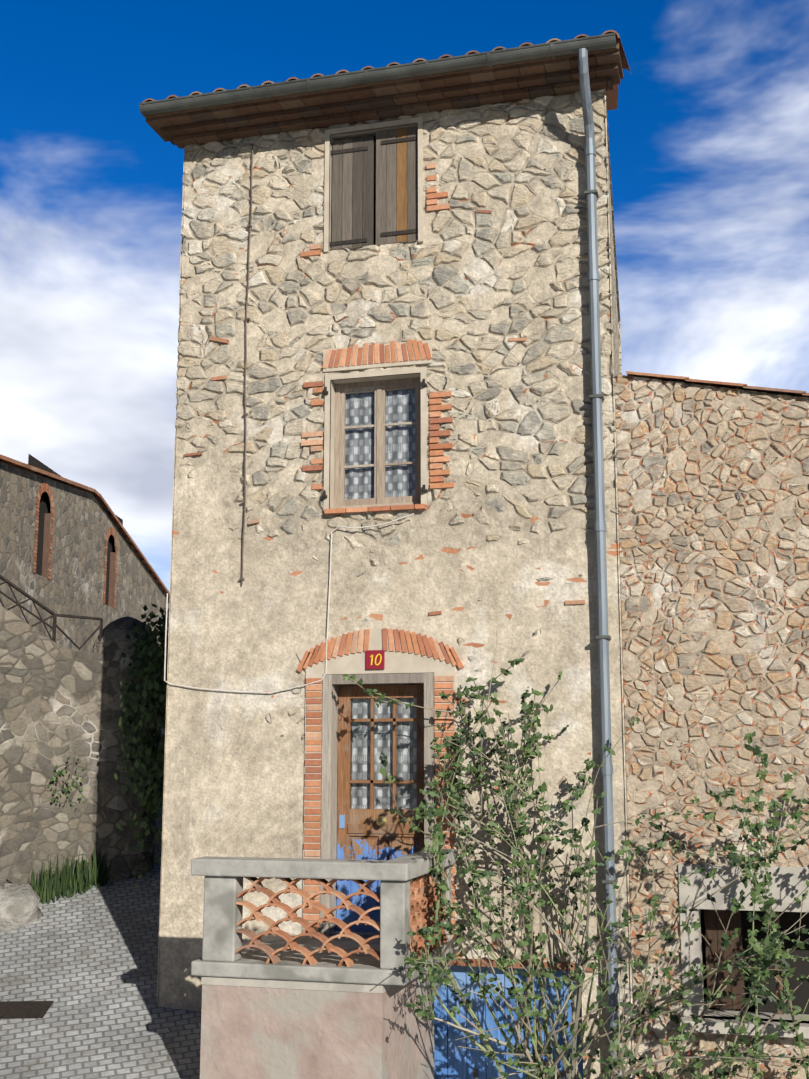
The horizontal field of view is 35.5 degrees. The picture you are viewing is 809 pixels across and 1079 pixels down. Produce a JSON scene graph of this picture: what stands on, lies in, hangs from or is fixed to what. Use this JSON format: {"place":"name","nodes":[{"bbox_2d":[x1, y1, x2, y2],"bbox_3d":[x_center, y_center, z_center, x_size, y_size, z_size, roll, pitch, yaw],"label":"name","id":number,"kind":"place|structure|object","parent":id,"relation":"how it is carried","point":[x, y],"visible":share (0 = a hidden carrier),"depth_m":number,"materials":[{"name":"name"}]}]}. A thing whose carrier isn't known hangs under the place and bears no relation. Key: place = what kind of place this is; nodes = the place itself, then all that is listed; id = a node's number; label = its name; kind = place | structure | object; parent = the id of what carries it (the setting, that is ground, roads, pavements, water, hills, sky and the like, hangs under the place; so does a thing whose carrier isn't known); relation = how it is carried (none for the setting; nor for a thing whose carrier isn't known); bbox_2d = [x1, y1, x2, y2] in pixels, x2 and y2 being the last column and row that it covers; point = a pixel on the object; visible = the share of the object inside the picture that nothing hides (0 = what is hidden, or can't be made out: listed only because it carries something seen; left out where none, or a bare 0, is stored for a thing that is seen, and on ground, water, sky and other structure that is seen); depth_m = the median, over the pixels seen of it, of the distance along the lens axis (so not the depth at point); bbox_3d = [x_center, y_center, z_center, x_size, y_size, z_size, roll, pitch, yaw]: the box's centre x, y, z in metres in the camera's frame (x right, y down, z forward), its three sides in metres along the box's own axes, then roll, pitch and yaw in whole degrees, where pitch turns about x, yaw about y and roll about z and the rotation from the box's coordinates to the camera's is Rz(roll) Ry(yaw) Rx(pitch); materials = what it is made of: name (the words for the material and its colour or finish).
{"place":"outdoors","nodes":[
{"label":"outdoors","id":0,"kind":"place"},
{"bbox_2d":[28,844,114,903],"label":"weedy grass","id":1,"kind":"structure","parent":0,"point":[85,878],"depth_m":13.54,"materials":[{"name":"green plant"}]},
{"bbox_2d":[0,462,169,651],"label":"church wall","id":2,"kind":"structure","parent":0,"point":[82,525],"depth_m":21.84,"materials":[{"name":"grey stone"}]},
{"bbox_2d":[33,482,117,607],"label":"arched windows","id":3,"kind":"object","parent":2,"relation":"attached to","point":[47,554],"visible":0.71,"depth_m":20.91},
{"bbox_2d":[28,454,122,604],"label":"brick window surrounds","id":4,"kind":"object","parent":2,"relation":"in","point":[44,506],"depth_m":20.86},
{"bbox_2d":[0,454,169,600],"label":"church roof tiles","id":5,"kind":"object","parent":2,"relation":"on","point":[100,499],"visible":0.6,"depth_m":23.78,"materials":[{"name":"brown tile"}]},
{"bbox_2d":[0,714,200,1078],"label":"street ground","id":6,"kind":"structure","parent":0,"point":[87,962],"depth_m":11.01,"materials":[{"name":"grey stone"}]},
{"bbox_2d":[0,879,43,932],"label":"boulder","id":7,"kind":"object","parent":6,"relation":"on","point":[19,907],"visible":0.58,"depth_m":12.54,"materials":[{"name":"grey stone"}]},
{"bbox_2d":[0,1001,53,1018],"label":"drain grate","id":8,"kind":"object","parent":6,"relation":"on","point":[23,1009],"visible":1,"depth_m":10.70,"materials":[{"name":"brown metal"}]},
{"bbox_2d":[0,605,158,888],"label":"retaining wall","id":9,"kind":"structure","parent":6,"relation":"on","point":[59,704],"depth_m":13.84,"materials":[{"name":"stone"}]},
{"bbox_2d":[0,575,102,649],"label":"iron railing","id":10,"kind":"object","parent":9,"relation":"on","point":[34,601],"visible":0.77,"depth_m":13.99,"materials":[{"name":"black metal"}]},
{"bbox_2d":[46,757,84,809],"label":"wall weeds","id":11,"kind":"object","parent":9,"relation":"attached to","point":[60,773],"depth_m":13.76,"materials":[{"name":"green plant"}]},
{"bbox_2d":[114,601,169,888],"bbox_3d":[-2.442,2.105,13.080,1.235,3.065,2.059,-3,-10,15],"label":"ivy","id":12,"kind":"object","parent":9,"relation":"attached to","point":[147,750],"depth_m":13.08,"materials":[{"name":"green plant"}]},
{"bbox_2d":[200,967,434,1078],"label":"terrace base wall","id":13,"kind":"structure","parent":6,"relation":"on","point":[261,1033],"depth_m":8.91,"materials":[{"name":"paint"}]},
{"bbox_2d":[201,976,389,992],"bbox_3d":[-0.784,3.156,9.009,1.360,0.059,0.175,-3,-10,15],"label":"ledge","id":14,"kind":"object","parent":13,"relation":"attached to","point":[294,984],"depth_m":8.92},
{"bbox_2d":[157,89,634,1078],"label":"tower walls","id":15,"kind":"structure","parent":6,"relation":"on","point":[615,311],"depth_m":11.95,"materials":[{"name":"beige stone"}]},
{"bbox_2d":[164,143,413,692],"bbox_3d":[-1.020,-1.206,11.293,2.302,5.126,0.033,-3,-10,16],"label":"cable","id":16,"kind":"object","parent":15,"relation":"attached to","point":[245,413],"depth_m":11.25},
{"bbox_2d":[324,117,423,252],"bbox_3d":[-0.281,-3.214,11.462,0.930,1.190,0.026,-3,-10,15],"label":"shutter surround plaster","id":17,"kind":"object","parent":15,"relation":"attached to","point":[382,125],"visible":0.77,"depth_m":11.50,"materials":[{"name":"beige paint"}]},
{"bbox_2d":[322,379,427,498],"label":"shutter hinges","id":18,"kind":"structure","parent":15,"relation":"attached to","point":[325,392],"depth_m":10.99,"materials":[{"name":"metal"}]},
{"bbox_2d":[332,127,417,248],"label":"window shutters","id":19,"kind":"object","parent":15,"relation":"attached to","point":[396,191],"visible":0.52,"depth_m":11.48,"materials":[{"name":"brown wood"}]},
{"bbox_2d":[330,136,417,245],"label":"shutter hinges","id":20,"kind":"object","parent":19,"relation":"attached to","point":[364,148],"visible":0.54,"depth_m":11.47,"materials":[{"name":"black metal"}]},
{"bbox_2d":[323,367,426,509],"bbox_3d":[-0.257,-0.880,11.051,0.930,1.230,0.025,-3,-10,15],"label":"window surround","id":21,"kind":"object","parent":15,"relation":"attached to","point":[329,378],"visible":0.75,"depth_m":11.09,"materials":[{"name":"beige stone"}]},
{"bbox_2d":[329,123,420,508],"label":"plaster tower reveals","id":22,"kind":"object","parent":15,"relation":"attached to","point":[358,134],"visible":0.35,"depth_m":11.31,"materials":[{"name":"beige paint"}]},
{"bbox_2d":[366,650,384,668],"bbox_3d":[-0.248,1.018,10.698,0.160,0.160,0.026,-3,-10,15],"label":"house number plate","id":23,"kind":"object","parent":15,"relation":"attached to","point":[375,659],"visible":1,"depth_m":10.69,"materials":[{"name":"red ceramic"}]},
{"bbox_2d":[320,673,434,937],"bbox_3d":[-0.167,2.245,10.712,0.974,2.177,0.472,-3,-10,15],"label":"door frame","id":24,"kind":"object","parent":15,"relation":"attached to","point":[331,683],"visible":0.54,"depth_m":10.61,"materials":[{"name":"grey stone"}]},
{"bbox_2d":[336,684,423,932],"bbox_3d":[-0.180,2.254,10.662,0.802,2.041,0.052,-3,-10,15],"label":"door","id":25,"kind":"structure","parent":24,"relation":"in","point":[362,835],"depth_m":10.67,"materials":[{"name":"brown wood"}]},
{"bbox_2d":[339,815,344,827],"bbox_3d":[-0.530,2.391,10.717,0.045,0.110,0.006,-3,-10,15],"label":"door lock plate","id":26,"kind":"object","parent":25,"relation":"attached to","point":[341,821],"depth_m":10.71,"materials":[{"name":"metal"}]},
{"bbox_2d":[376,816,386,826],"bbox_3d":[-0.197,2.362,10.579,0.090,0.090,0.078,-3,-10,15],"label":"door knob","id":27,"kind":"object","parent":25,"relation":"attached to","point":[381,821],"depth_m":10.56,"materials":[{"name":"gold metal"}]},
{"bbox_2d":[351,698,416,808],"bbox_3d":[-0.168,1.823,10.781,0.592,0.931,0.016,-3,-10,15],"label":"door curtain","id":28,"kind":"object","parent":25,"relation":"attached to","point":[386,738],"depth_m":10.78,"materials":[{"name":"white fabric"}]},
{"bbox_2d":[334,377,420,508],"bbox_3d":[-0.218,-0.830,11.187,0.826,1.178,0.070,-3,-10,15],"label":"window frame","id":29,"kind":"object","parent":15,"relation":"attached to","point":[380,389],"visible":0.73,"depth_m":11.19,"materials":[{"name":"brown wood"}]},
{"bbox_2d":[345,389,414,498],"bbox_3d":[-0.217,-0.835,11.193,0.740,1.080,0.001,-3,-10,15],"label":"curtain","id":30,"kind":"object","parent":29,"relation":"in","point":[385,447],"visible":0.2,"depth_m":11.19,"materials":[{"name":"white fabric"}]},
{"bbox_2d":[296,340,464,940],"bbox_3d":[-0.204,0.769,10.788,1.491,5.050,0.094,-3,-10,15],"label":"brick mortar backing","id":31,"kind":"object","parent":15,"relation":"attached to","point":[395,662],"visible":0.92,"depth_m":10.70,"materials":[{"name":"paint"}]},
{"bbox_2d":[184,163,584,939],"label":"bricks","id":32,"kind":"object","parent":15,"relation":"attached to","point":[440,651],"visible":0.48,"depth_m":10.80,"materials":[{"name":"orange brick"}]},
{"bbox_2d":[142,30,630,148],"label":"roof tiles","id":33,"kind":"object","parent":15,"relation":"on","point":[496,84],"visible":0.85,"depth_m":11.32,"materials":[{"name":"ceramic"}]},
{"bbox_2d":[139,33,616,116],"bbox_3d":[-0.327,-4.065,11.149,4.350,0.087,0.160,-3,-10,15],"label":"gutter","id":34,"kind":"object","parent":33,"relation":"attached to","point":[455,63],"visible":0.98,"depth_m":11.07,"materials":[{"name":"metal"}]},
{"bbox_2d":[434,965,582,1078],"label":"cellar door planks","id":35,"kind":"object","parent":15,"relation":"in","point":[452,1060],"depth_m":10.08,"materials":[{"name":"blue wood"}]},
{"bbox_2d":[473,1069,477,1077],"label":"cellar keyhole","id":36,"kind":"object","parent":35,"relation":"attached to","point":[475,1072],"visible":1,"depth_m":10.03,"materials":[{"name":"black metal"}]},
{"bbox_2d":[438,958,593,971],"bbox_3d":[0.701,3.377,10.097,1.630,0.055,0.132,-3,-10,15],"label":"door lintel","id":37,"kind":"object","parent":15,"relation":"in","point":[561,965],"visible":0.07,"depth_m":9.99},
{"bbox_2d":[343,648,808,1078],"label":"shrub","id":38,"kind":"object","parent":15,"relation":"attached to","point":[769,941],"depth_m":9.24,"materials":[{"name":"green plant"}]},
{"bbox_2d":[578,48,620,1078],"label":"downpipe","id":39,"kind":"object","parent":15,"relation":"attached to","point":[606,769],"visible":0.81,"depth_m":10.27,"materials":[{"name":"metal"}]},
{"bbox_2d":[584,189,617,883],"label":"pipe brackets","id":40,"kind":"object","parent":15,"relation":"attached to","point":[586,192],"visible":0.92,"depth_m":10.45,"materials":[{"name":"metal"}]},
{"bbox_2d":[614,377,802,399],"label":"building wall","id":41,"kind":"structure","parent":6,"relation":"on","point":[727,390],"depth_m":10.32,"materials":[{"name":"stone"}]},
{"bbox_2d":[626,371,808,397],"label":"coping tiles","id":42,"kind":"object","parent":41,"relation":"on","point":[745,387],"visible":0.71,"depth_m":10.38,"materials":[{"name":"ceramic"}]},
{"bbox_2d":[678,864,808,1038],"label":"window surround","id":43,"kind":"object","parent":41,"relation":"attached to","point":[787,886],"depth_m":9.65,"materials":[{"name":"grey stone"}]},
{"bbox_2d":[704,909,782,1014],"bbox_3d":[2.651,3.278,9.892,0.570,0.800,0.050,-3,-10,15],"label":"shutter window","id":44,"kind":"structure","parent":43,"relation":"attached to","point":[713,931],"depth_m":9.93,"materials":[{"name":"brown wood"}]},
{"bbox_2d":[700,909,808,1014],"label":"dark window","id":45,"kind":"structure","parent":41,"relation":"attached to","point":[787,920],"depth_m":10.07,"materials":[{"name":"black glass"}]},
{"bbox_2d":[191,848,455,985],"bbox_3d":[-0.566,2.826,9.682,1.652,0.820,1.530,-3,-10,15],"label":"balustrade","id":46,"kind":"object","parent":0,"point":[223,910],"visible":0.9,"depth_m":9.06,"materials":[{"name":"grey concrete"}]},
{"bbox_2d":[235,868,446,966],"bbox_3d":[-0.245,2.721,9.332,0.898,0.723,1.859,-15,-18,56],"label":"terracotta lattice","id":47,"kind":"object","parent":46,"relation":"in","point":[423,897],"visible":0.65,"depth_m":9.06,"materials":[{"name":"orange ceramic"}]},
{"bbox_2d":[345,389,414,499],"bbox_3d":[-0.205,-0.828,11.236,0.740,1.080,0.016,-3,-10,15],"label":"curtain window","id":48,"kind":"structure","parent":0,"point":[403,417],"depth_m":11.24,"materials":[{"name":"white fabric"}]},
{"bbox_2d":[0,0,808,591],"label":"sky","id":49,"kind":"structure","parent":0,"point":[708,131],"materials":[{"name":"blue"}]},
{"bbox_2d":[339,146,563,982],"bbox_3d":[0.476,1.091,11.182,2.400,9.750,0.500,-3,-10,15],"label":"dark tower interior","id":50,"kind":"object","parent":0,"point":[374,244],"depth_m":11.82,"materials":[{"name":"black"}]},
{"bbox_2d":[323,672,583,1078],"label":"tower door reveals","id":51,"kind":"object","parent":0,"point":[337,777],"depth_m":10.88,"materials":[{"name":"beige paint"}]},
{"bbox_2d":[615,375,808,1078],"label":"building wall","id":52,"kind":"structure","parent":0,"point":[713,496],"depth_m":10.04,"materials":[{"name":"beige stone"}]}
]}

